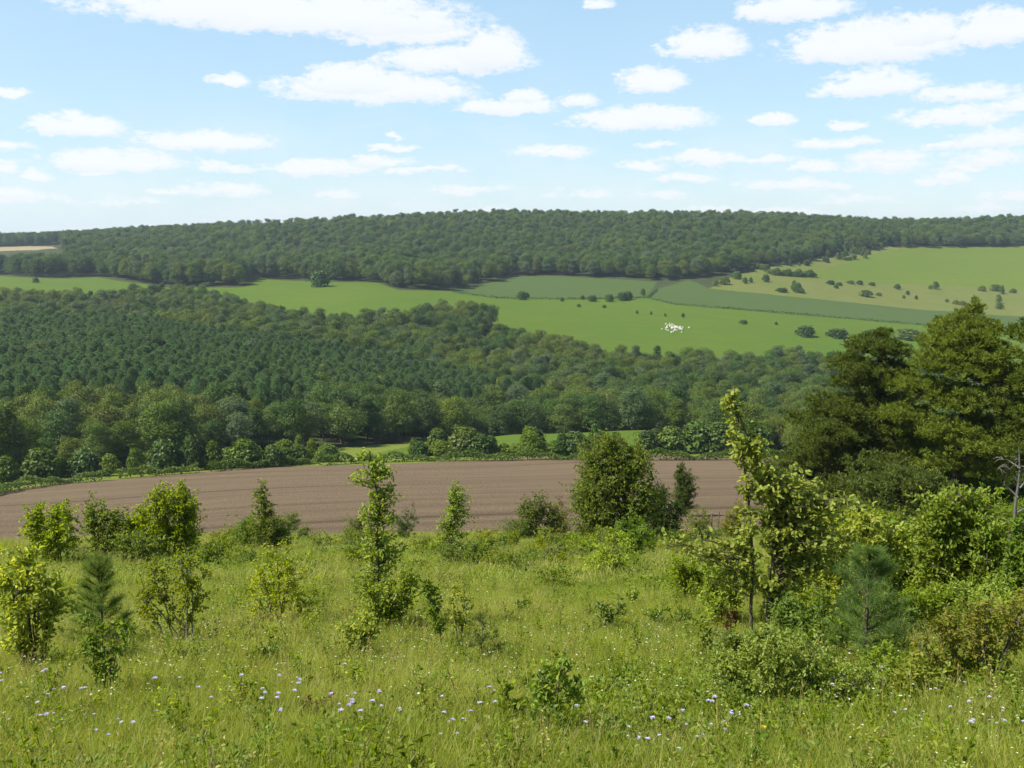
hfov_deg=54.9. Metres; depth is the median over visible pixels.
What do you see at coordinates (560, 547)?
scrub
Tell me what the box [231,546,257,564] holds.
scrub
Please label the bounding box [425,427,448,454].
hedgerow bush
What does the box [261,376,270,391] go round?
pine tree
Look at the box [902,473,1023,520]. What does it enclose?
bush
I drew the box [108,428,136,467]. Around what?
broadleaf tree
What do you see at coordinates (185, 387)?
pine tree
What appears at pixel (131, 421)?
broadleaf tree
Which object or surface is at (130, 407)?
broadleaf tree
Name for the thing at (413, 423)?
broadleaf tree
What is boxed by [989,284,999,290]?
bush
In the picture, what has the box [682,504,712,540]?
bush
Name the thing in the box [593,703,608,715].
seedling
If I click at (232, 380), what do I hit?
pine tree
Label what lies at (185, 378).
pine tree
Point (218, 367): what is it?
pine tree
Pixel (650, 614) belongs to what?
shrub
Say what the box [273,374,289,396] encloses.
pine tree
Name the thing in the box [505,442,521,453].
hedgerow bush
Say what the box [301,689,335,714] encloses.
shrub
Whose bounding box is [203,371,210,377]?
pine tree
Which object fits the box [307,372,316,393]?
pine tree
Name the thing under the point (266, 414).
broadleaf tree
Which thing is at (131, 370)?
pine tree
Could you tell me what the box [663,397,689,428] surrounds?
broadleaf tree
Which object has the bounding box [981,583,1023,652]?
shrub
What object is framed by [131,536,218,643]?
birch sapling
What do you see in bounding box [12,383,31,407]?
broadleaf tree
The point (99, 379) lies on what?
pine tree
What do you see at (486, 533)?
shrub
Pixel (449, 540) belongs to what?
scrub
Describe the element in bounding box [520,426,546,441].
hedgerow bush
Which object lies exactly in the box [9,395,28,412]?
broadleaf tree
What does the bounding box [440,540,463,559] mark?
scrub
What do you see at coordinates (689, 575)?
shrub
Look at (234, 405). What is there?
broadleaf tree
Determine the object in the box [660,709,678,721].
seedling
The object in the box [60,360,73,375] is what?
pine tree
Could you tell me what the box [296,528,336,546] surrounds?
shrub
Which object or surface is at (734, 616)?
shrub
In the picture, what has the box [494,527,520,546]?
scrub
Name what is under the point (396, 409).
broadleaf tree
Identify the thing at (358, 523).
scrub
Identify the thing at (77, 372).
pine tree
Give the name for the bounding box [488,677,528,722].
oak sapling
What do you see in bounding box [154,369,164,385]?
pine tree
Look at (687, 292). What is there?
crop field
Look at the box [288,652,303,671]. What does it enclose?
seedling
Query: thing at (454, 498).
tree sapling
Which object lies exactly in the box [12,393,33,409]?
broadleaf tree
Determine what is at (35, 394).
broadleaf tree
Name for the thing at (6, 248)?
stubble field
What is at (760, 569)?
shrub
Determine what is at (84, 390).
broadleaf tree
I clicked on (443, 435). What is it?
hedgerow bush
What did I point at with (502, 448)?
hedgerow bush
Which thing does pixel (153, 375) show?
pine tree
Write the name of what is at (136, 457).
hedgerow bush
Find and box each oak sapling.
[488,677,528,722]
[527,651,592,730]
[658,388,865,634]
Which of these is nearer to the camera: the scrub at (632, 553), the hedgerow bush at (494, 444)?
the scrub at (632, 553)
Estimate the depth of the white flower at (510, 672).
9.26 m
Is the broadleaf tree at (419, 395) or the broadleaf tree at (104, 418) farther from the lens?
the broadleaf tree at (419, 395)
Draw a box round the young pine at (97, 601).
[56,549,143,647]
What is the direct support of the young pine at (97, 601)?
on the ground at (353, 451)
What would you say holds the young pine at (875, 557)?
on the ground at (353, 451)
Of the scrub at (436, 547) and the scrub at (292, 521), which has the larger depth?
the scrub at (292, 521)
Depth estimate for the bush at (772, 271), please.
864.44 m
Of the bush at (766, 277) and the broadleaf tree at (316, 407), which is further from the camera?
the bush at (766, 277)
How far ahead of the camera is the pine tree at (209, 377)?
268.06 m
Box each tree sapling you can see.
[239,477,295,549]
[347,447,408,621]
[416,578,446,640]
[433,479,478,550]
[688,614,717,657]
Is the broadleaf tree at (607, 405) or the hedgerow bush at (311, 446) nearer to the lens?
the hedgerow bush at (311, 446)
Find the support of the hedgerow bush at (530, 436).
on the ground at (353, 451)
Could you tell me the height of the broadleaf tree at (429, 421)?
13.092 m
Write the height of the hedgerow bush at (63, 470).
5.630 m
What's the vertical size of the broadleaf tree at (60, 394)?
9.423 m
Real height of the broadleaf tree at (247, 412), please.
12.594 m
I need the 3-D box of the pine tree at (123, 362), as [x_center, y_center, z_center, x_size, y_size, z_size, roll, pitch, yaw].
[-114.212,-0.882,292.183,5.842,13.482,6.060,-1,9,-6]
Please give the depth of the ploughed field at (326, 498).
123.20 m
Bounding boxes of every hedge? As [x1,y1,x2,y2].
[0,468,110,494]
[114,463,199,478]
[206,455,312,470]
[315,447,787,465]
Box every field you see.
[0,246,54,250]
[0,455,780,539]
[452,276,1022,329]
[781,247,1023,289]
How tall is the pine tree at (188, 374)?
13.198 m
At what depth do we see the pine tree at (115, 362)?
292.82 m
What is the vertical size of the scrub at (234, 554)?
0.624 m
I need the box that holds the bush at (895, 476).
[836,447,967,522]
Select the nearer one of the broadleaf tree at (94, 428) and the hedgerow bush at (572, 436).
the broadleaf tree at (94, 428)
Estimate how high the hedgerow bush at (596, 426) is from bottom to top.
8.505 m
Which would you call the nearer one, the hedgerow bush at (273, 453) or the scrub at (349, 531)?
the scrub at (349, 531)
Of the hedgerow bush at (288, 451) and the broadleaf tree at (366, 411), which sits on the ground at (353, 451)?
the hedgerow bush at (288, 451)
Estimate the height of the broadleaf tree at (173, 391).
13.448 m
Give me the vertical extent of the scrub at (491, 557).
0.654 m
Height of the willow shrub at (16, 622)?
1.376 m
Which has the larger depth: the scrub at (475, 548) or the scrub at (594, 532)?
the scrub at (594, 532)
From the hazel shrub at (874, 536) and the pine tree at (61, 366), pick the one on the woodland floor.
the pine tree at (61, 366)
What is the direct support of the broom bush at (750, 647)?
on the ground at (353, 451)
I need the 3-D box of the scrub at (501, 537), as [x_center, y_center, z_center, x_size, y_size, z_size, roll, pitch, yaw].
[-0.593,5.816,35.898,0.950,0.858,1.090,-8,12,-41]
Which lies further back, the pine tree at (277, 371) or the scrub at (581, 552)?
the pine tree at (277, 371)
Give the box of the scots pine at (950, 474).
[870,436,1016,506]
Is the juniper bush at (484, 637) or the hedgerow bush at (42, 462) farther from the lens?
the hedgerow bush at (42, 462)
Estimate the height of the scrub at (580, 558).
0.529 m
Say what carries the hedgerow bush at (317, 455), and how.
on the ground at (353, 451)
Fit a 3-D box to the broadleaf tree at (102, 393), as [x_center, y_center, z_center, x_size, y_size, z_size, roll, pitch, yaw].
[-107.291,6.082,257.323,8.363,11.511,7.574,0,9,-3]
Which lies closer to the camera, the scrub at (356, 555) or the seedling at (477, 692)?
the seedling at (477, 692)
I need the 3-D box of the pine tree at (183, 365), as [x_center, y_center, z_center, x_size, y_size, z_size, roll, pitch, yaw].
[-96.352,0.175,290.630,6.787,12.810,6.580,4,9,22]
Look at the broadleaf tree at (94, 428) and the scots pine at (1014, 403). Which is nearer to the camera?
the scots pine at (1014, 403)
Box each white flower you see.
[1,554,1022,766]
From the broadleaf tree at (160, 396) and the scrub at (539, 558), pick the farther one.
the broadleaf tree at (160, 396)
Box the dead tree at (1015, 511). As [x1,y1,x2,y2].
[993,447,1023,521]
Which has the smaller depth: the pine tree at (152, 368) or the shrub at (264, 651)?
the shrub at (264, 651)
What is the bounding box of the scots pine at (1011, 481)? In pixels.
[974,415,1023,495]
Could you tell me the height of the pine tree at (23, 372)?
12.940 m
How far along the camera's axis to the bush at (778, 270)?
864.39 m
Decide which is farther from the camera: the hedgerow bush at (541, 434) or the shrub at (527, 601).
the hedgerow bush at (541, 434)
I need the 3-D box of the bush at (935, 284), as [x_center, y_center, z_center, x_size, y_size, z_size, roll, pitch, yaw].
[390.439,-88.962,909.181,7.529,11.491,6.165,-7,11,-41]
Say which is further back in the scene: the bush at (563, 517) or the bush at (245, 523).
the bush at (563, 517)
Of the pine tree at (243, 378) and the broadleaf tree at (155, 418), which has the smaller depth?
the broadleaf tree at (155, 418)
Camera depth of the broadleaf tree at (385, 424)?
252.79 m
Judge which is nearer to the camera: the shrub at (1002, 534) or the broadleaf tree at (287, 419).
the shrub at (1002, 534)
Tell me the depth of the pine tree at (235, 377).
267.35 m
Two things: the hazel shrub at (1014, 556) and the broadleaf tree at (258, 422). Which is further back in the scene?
the broadleaf tree at (258, 422)
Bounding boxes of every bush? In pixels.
[0,454,21,484]
[17,498,88,561]
[19,446,63,481]
[32,277,39,282]
[57,457,70,477]
[65,446,101,477]
[79,491,130,556]
[99,453,121,475]
[105,526,172,563]
[111,477,207,557]
[125,447,145,474]
[145,437,182,473]
[150,459,162,468]
[180,434,205,470]
[202,439,224,469]
[220,446,235,465]
[222,510,299,548]
[226,437,263,468]
[261,443,284,466]
[277,439,294,448]
[279,446,296,464]
[290,443,309,463]
[295,434,305,447]
[306,270,330,286]
[306,439,317,459]
[310,443,342,461]
[314,448,328,461]
[392,501,419,538]
[407,438,418,454]
[408,440,427,454]
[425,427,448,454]
[427,440,454,456]
[435,431,447,451]
[445,425,482,456]
[454,429,475,456]
[456,611,508,660]
[469,433,494,457]
[488,435,498,453]
[497,443,508,452]
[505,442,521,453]
[513,489,566,539]
[516,290,526,299]
[518,430,543,455]
[518,439,547,455]
[520,425,530,438]
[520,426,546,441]
[543,440,562,454]
[544,496,573,535]
[553,432,569,455]
[554,422,672,539]
[560,430,588,454]
[578,526,636,576]
[586,295,596,301]
[586,423,602,446]
[603,294,613,301]
[611,432,622,449]
[614,291,628,300]
[614,511,656,554]
[625,290,632,299]
[633,429,658,451]
[638,470,690,539]
[651,427,661,447]
[654,424,689,453]
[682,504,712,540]
[683,420,710,452]
[686,617,896,710]
[703,419,738,454]
[715,499,743,538]
[718,277,729,284]
[730,271,741,278]
[738,419,770,452]
[748,266,754,271]
[758,478,822,545]
[762,264,770,271]
[762,274,769,281]
[763,444,852,521]
[769,269,777,275]
[774,267,780,274]
[775,287,788,292]
[785,268,792,276]
[791,282,802,292]
[795,325,816,337]
[796,269,802,275]
[807,269,814,277]
[825,280,834,284]
[825,328,848,338]
[836,447,967,522]
[858,290,873,297]
[892,328,921,340]
[902,473,1023,520]
[932,281,939,288]
[977,285,987,291]
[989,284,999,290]
[995,294,1002,302]
[995,303,1004,308]
[998,285,1004,293]
[1008,288,1016,292]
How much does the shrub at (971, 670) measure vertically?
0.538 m
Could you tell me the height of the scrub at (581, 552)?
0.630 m
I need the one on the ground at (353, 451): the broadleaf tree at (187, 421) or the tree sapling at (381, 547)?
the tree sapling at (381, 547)
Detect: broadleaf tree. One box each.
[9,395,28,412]
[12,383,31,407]
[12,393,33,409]
[13,412,29,424]
[14,405,45,427]
[17,419,44,475]
[18,413,38,429]
[21,380,40,395]
[21,387,45,404]
[22,394,57,433]
[28,418,53,432]
[30,383,60,401]
[30,393,64,416]
[36,408,82,453]
[54,390,68,400]
[56,435,82,474]
[59,379,87,400]
[64,383,97,417]
[69,419,105,451]
[72,405,97,420]
[77,398,98,417]
[77,420,114,455]
[86,402,123,453]
[88,386,114,406]
[98,382,126,407]
[99,390,129,415]
[106,419,144,467]
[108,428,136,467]
[110,402,141,439]
[117,410,149,451]
[120,391,135,405]
[127,397,140,405]
[132,400,193,452]
[134,380,157,404]
[136,398,172,452]
[136,420,158,454]
[139,399,157,408]
[140,386,172,407]
[153,395,201,461]
[154,382,184,398]
[157,374,168,391]
[157,382,182,392]
[157,393,186,405]
[161,387,192,400]
[181,392,200,412]
[183,404,200,446]
[187,393,216,415]
[189,401,226,446]
[193,404,223,446]
[196,416,230,448]
[201,379,232,406]
[213,394,249,447]
[218,393,255,441]
[219,398,251,437]
[220,382,238,401]
[221,410,248,445]
[223,411,257,445]
[231,383,244,400]
[245,398,265,409]
[245,405,267,444]
[254,412,274,446]
[260,413,283,443]
[265,400,289,442]
[271,396,309,442]
[272,413,294,439]
[294,399,328,437]
[295,408,317,446]
[303,391,311,404]
[304,396,331,435]
[305,391,316,406]
[306,378,337,390]
[307,387,332,436]
[308,381,339,397]
[311,401,334,440]
[318,386,356,439]
[320,403,367,445]
[326,398,354,442]
[341,389,366,439]
[357,396,378,442]
[365,402,383,442]
[366,391,386,412]
[368,412,394,442]
[372,398,385,438]
[381,411,403,440]
[382,387,416,441]
[385,400,413,431]
[400,410,419,439]
[407,398,423,437]
[409,395,440,439]
[413,391,428,438]
[416,404,435,431]
[438,394,470,432]
[579,392,606,424]
[596,398,621,430]
[615,384,652,429]
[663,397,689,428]
[686,408,706,428]
[697,397,727,429]
[717,410,739,430]
[721,402,754,429]
[734,401,765,432]
[754,411,773,437]
[756,418,774,443]
[766,416,786,452]
[767,412,783,449]
[778,423,800,451]
[784,423,805,448]
[937,407,957,420]
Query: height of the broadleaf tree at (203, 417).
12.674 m
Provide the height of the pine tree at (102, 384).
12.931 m
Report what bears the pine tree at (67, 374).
on the woodland floor
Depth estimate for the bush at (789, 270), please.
868.14 m
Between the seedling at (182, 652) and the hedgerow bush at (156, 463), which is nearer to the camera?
the seedling at (182, 652)
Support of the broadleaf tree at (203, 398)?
on the woodland floor
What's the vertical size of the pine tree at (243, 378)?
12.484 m
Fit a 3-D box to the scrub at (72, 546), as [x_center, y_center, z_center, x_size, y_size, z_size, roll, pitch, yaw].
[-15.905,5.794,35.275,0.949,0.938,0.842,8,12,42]
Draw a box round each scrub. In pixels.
[36,541,49,560]
[61,536,82,551]
[62,545,88,557]
[195,534,235,557]
[204,526,239,544]
[215,544,250,558]
[216,534,238,546]
[224,546,249,560]
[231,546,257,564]
[275,508,301,530]
[292,524,313,537]
[316,546,329,552]
[333,526,366,544]
[338,527,374,544]
[341,513,364,532]
[342,535,375,553]
[343,545,381,567]
[351,535,372,559]
[407,536,432,550]
[409,541,447,554]
[427,530,447,554]
[432,539,474,564]
[436,535,456,547]
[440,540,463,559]
[460,538,494,564]
[464,539,482,554]
[466,534,495,549]
[469,546,497,565]
[477,547,518,564]
[480,551,518,566]
[481,530,495,549]
[492,517,532,539]
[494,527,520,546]
[494,533,511,548]
[516,554,545,564]
[519,545,549,560]
[521,535,546,551]
[527,523,562,546]
[542,542,567,560]
[548,550,567,565]
[553,546,586,556]
[557,532,578,546]
[558,532,570,541]
[564,534,593,554]
[565,541,588,554]
[565,551,601,562]
[578,523,616,542]
[582,523,609,542]
[584,537,600,552]
[590,526,622,546]
[616,549,646,558]
[618,536,658,553]
[621,551,645,565]
[642,530,658,549]
[656,527,694,540]
[657,537,690,548]
[692,526,723,541]
[719,523,743,537]
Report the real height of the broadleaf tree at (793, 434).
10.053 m
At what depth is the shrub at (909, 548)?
16.04 m
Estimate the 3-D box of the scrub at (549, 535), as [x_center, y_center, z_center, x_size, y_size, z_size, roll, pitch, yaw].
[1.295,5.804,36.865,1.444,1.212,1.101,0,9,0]
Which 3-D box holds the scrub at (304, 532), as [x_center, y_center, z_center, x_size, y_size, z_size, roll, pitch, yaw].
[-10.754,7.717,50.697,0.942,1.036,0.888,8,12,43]
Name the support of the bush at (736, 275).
on the rough grassland
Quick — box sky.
[0,0,1023,232]
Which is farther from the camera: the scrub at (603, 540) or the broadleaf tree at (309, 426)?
the broadleaf tree at (309, 426)
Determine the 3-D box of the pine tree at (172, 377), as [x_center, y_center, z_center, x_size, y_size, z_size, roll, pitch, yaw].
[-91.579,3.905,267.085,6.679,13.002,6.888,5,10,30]
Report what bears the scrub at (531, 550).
on the ground at (353, 451)
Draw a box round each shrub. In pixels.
[0,543,82,665]
[68,609,136,694]
[76,653,99,669]
[191,538,229,565]
[238,539,323,622]
[244,642,280,663]
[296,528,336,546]
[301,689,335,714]
[330,609,379,655]
[340,538,363,563]
[345,566,427,629]
[406,557,433,571]
[444,581,474,638]
[471,525,504,548]
[496,548,540,569]
[512,596,531,612]
[531,562,578,586]
[594,594,626,628]
[623,582,640,603]
[643,606,668,625]
[660,550,716,598]
[671,608,699,627]
[694,556,748,627]
[706,624,771,664]
[715,607,739,636]
[716,558,765,595]
[757,555,816,603]
[767,584,840,650]
[790,582,835,624]
[794,618,858,653]
[800,499,914,616]
[811,661,890,697]
[818,501,868,601]
[830,586,906,638]
[853,638,937,676]
[865,502,907,535]
[865,649,951,701]
[869,508,914,593]
[874,505,926,601]
[889,597,928,641]
[894,580,968,634]
[899,515,929,591]
[901,482,1009,607]
[905,589,1023,686]
[905,643,1003,690]
[917,741,942,761]
[934,570,1021,629]
[957,510,1018,602]
[960,516,1023,598]
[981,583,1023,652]
[992,495,1023,530]
[994,516,1023,597]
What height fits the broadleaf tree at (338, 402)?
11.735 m
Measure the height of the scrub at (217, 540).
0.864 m
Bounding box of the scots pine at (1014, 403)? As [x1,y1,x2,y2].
[978,316,1023,471]
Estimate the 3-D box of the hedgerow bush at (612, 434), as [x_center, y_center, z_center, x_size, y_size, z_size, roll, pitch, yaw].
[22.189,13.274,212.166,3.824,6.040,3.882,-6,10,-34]
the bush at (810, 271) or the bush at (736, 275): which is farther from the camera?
the bush at (810, 271)
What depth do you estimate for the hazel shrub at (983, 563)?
13.22 m
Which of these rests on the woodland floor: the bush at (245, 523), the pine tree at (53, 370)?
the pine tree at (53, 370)
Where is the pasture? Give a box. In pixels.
[0,276,1023,457]
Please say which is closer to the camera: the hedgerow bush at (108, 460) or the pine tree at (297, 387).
the hedgerow bush at (108, 460)
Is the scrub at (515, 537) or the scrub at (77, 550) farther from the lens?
the scrub at (515, 537)
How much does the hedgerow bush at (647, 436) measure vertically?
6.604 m
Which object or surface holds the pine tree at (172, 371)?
on the woodland floor
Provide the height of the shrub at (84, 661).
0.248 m
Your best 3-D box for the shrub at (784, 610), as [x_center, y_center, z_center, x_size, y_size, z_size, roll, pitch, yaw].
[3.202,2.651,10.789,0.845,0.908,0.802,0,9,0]
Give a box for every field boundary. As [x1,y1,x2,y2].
[451,288,657,299]
[648,297,925,324]
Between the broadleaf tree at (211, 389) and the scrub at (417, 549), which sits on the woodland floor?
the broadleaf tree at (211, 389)
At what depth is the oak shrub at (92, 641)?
8.15 m
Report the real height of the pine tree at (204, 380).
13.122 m
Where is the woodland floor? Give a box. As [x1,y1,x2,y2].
[0,241,1023,477]
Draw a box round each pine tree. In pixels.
[0,357,11,367]
[0,374,5,396]
[0,380,14,399]
[2,370,14,382]
[10,370,26,381]
[10,373,30,399]
[15,363,28,378]
[20,368,29,378]
[26,375,36,386]
[28,363,36,373]
[30,374,45,387]
[32,364,46,375]
[36,370,46,384]
[39,375,58,397]
[45,375,64,399]
[46,369,61,379]
[49,362,61,377]
[50,376,62,396]
[57,371,73,392]
[58,363,66,374]
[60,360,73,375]
[63,366,75,378]
[68,370,83,387]
[79,367,92,386]
[81,358,91,368]
[83,370,96,399]
[85,367,97,392]
[88,376,101,393]
[94,371,113,392]
[94,373,113,397]
[97,364,108,372]
[103,362,113,371]
[104,360,115,377]
[105,369,116,385]
[111,359,118,365]
[112,369,130,392]
[113,372,129,394]
[118,374,131,394]
[118,376,134,399]
[119,359,130,370]
[123,361,131,372]
[123,367,138,396]
[128,368,139,393]
[132,359,142,372]
[132,376,142,394]
[133,364,143,378]
[140,369,158,391]
[144,372,159,387]
[146,361,156,371]
[149,366,161,382]
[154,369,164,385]
[160,367,168,375]
[164,375,180,392]
[168,366,180,375]
[171,374,185,390]
[177,372,188,386]
[178,380,188,392]
[179,363,187,369]
[182,382,195,394]
[184,371,192,380]
[188,374,204,394]
[190,377,209,394]
[191,370,201,384]
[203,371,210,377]
[205,362,214,374]
[205,375,217,382]
[210,369,221,380]
[215,366,225,374]
[215,371,225,381]
[223,364,233,375]
[228,379,243,398]
[232,376,247,399]
[239,371,247,393]
[239,376,249,392]
[242,381,250,401]
[246,382,260,404]
[250,380,260,400]
[252,382,269,408]
[257,382,273,407]
[261,368,273,378]
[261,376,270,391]
[263,390,279,408]
[269,377,287,402]
[270,368,282,381]
[271,383,281,401]
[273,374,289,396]
[280,383,293,401]
[289,381,302,403]
[289,384,303,406]
[291,372,301,382]
[295,382,310,400]
[304,377,317,400]
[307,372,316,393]
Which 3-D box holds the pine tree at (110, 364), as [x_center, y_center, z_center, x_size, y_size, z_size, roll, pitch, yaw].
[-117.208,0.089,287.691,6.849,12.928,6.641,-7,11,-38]
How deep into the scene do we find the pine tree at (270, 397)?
263.72 m
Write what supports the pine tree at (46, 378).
on the woodland floor
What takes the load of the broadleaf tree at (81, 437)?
on the woodland floor
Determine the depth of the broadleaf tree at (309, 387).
273.05 m
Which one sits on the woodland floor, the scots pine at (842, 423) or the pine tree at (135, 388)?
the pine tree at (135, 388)
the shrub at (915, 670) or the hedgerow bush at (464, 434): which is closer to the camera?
the shrub at (915, 670)
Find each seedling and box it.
[24,701,49,710]
[176,647,192,661]
[190,659,203,673]
[201,709,229,723]
[221,628,235,638]
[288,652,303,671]
[336,715,365,728]
[371,712,399,734]
[416,704,441,719]
[468,688,480,706]
[515,673,531,688]
[534,606,547,615]
[560,704,574,719]
[582,608,596,616]
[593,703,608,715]
[594,617,605,628]
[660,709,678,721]
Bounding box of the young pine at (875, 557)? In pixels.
[804,540,917,661]
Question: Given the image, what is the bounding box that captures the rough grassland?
[709,245,1023,316]
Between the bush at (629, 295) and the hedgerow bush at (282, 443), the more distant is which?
the bush at (629, 295)
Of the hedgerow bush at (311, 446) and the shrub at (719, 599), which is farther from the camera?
the hedgerow bush at (311, 446)
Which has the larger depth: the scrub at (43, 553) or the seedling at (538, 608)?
the scrub at (43, 553)
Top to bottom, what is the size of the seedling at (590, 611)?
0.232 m
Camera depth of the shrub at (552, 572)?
19.52 m
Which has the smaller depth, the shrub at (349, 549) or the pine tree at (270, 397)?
the shrub at (349, 549)
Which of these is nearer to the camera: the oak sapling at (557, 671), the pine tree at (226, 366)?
the oak sapling at (557, 671)
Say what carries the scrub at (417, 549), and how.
on the ground at (353, 451)
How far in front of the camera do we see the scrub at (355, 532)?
40.94 m
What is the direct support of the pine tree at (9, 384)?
on the woodland floor
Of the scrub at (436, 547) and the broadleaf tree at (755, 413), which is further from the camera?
the broadleaf tree at (755, 413)
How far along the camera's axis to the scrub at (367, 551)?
28.99 m
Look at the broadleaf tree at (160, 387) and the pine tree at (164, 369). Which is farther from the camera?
the pine tree at (164, 369)
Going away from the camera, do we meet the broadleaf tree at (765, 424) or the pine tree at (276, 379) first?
the broadleaf tree at (765, 424)
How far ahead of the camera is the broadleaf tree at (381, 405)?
264.11 m
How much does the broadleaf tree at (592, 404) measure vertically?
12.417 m
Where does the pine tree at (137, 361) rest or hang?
on the woodland floor
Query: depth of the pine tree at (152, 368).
279.29 m
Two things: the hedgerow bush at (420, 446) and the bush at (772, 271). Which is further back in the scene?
the bush at (772, 271)
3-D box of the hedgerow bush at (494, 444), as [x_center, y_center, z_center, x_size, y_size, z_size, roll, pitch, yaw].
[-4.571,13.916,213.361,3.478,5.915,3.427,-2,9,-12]
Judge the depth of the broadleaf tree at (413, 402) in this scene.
275.87 m
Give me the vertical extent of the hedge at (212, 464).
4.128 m
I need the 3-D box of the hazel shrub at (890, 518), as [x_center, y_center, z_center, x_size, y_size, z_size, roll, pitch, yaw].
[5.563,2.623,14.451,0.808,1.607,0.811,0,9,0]
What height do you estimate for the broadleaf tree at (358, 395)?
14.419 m
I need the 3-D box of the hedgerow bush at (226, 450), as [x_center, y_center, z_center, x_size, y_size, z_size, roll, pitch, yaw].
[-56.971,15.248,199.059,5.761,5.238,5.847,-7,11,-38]
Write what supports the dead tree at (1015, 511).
on the ground at (353, 451)
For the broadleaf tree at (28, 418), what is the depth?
207.35 m
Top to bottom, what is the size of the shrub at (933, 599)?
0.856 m
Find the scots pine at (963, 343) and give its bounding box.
[873,295,1023,486]
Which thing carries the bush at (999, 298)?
on the rough grassland
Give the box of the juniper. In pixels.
[667,460,700,516]
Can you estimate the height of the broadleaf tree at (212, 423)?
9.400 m
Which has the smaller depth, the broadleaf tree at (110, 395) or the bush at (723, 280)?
the broadleaf tree at (110, 395)
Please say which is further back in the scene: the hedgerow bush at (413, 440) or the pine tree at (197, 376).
the pine tree at (197, 376)
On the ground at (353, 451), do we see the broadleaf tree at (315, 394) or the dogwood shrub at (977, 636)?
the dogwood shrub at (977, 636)
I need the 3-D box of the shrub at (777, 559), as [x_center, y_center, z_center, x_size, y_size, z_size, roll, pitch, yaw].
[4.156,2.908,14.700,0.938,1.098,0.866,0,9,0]
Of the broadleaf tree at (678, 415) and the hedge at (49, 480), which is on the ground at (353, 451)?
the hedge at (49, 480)
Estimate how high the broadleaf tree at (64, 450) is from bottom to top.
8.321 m
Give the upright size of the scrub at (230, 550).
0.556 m
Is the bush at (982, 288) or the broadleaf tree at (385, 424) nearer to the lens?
the broadleaf tree at (385, 424)
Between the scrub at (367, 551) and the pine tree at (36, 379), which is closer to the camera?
the scrub at (367, 551)
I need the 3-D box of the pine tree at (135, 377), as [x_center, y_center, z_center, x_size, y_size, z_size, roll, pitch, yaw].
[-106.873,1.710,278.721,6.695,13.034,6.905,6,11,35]
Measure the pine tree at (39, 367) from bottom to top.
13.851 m
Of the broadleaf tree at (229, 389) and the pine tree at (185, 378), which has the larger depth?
the pine tree at (185, 378)
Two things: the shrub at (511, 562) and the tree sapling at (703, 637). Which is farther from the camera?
the shrub at (511, 562)
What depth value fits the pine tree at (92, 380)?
270.24 m
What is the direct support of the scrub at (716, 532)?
on the ground at (353, 451)
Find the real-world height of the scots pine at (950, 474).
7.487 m
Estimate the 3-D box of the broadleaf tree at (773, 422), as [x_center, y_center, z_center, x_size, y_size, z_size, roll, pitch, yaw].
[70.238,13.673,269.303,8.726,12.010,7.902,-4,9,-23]
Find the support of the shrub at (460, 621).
on the ground at (353, 451)
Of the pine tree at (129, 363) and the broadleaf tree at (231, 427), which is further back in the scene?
the pine tree at (129, 363)
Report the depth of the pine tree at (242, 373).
277.08 m
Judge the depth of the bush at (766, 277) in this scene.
832.27 m
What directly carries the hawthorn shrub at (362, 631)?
on the ground at (353, 451)
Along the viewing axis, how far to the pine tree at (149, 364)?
285.62 m
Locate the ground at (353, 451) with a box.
[3,441,1011,767]
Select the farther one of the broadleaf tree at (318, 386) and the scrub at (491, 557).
the broadleaf tree at (318, 386)
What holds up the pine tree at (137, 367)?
on the woodland floor
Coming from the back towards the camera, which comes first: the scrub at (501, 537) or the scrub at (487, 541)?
the scrub at (501, 537)
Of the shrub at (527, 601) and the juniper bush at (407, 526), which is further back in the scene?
the juniper bush at (407, 526)
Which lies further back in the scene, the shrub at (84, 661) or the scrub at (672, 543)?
the scrub at (672, 543)
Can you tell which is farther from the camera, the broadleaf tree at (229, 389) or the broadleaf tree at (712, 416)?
the broadleaf tree at (712, 416)
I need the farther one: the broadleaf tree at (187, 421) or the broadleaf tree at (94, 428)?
the broadleaf tree at (187, 421)
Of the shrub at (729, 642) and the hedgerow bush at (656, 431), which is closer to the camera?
the shrub at (729, 642)
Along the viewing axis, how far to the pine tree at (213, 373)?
274.62 m
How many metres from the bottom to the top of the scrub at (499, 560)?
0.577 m
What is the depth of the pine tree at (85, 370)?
274.94 m
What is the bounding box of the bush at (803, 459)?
[763,444,852,521]
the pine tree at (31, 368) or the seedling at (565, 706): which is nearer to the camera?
the seedling at (565, 706)
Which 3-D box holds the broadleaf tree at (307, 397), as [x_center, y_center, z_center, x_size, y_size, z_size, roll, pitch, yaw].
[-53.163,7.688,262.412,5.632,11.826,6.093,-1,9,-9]
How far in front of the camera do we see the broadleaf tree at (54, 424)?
196.47 m
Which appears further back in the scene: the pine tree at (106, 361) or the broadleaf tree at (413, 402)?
the pine tree at (106, 361)
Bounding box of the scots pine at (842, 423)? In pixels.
[782,326,929,499]

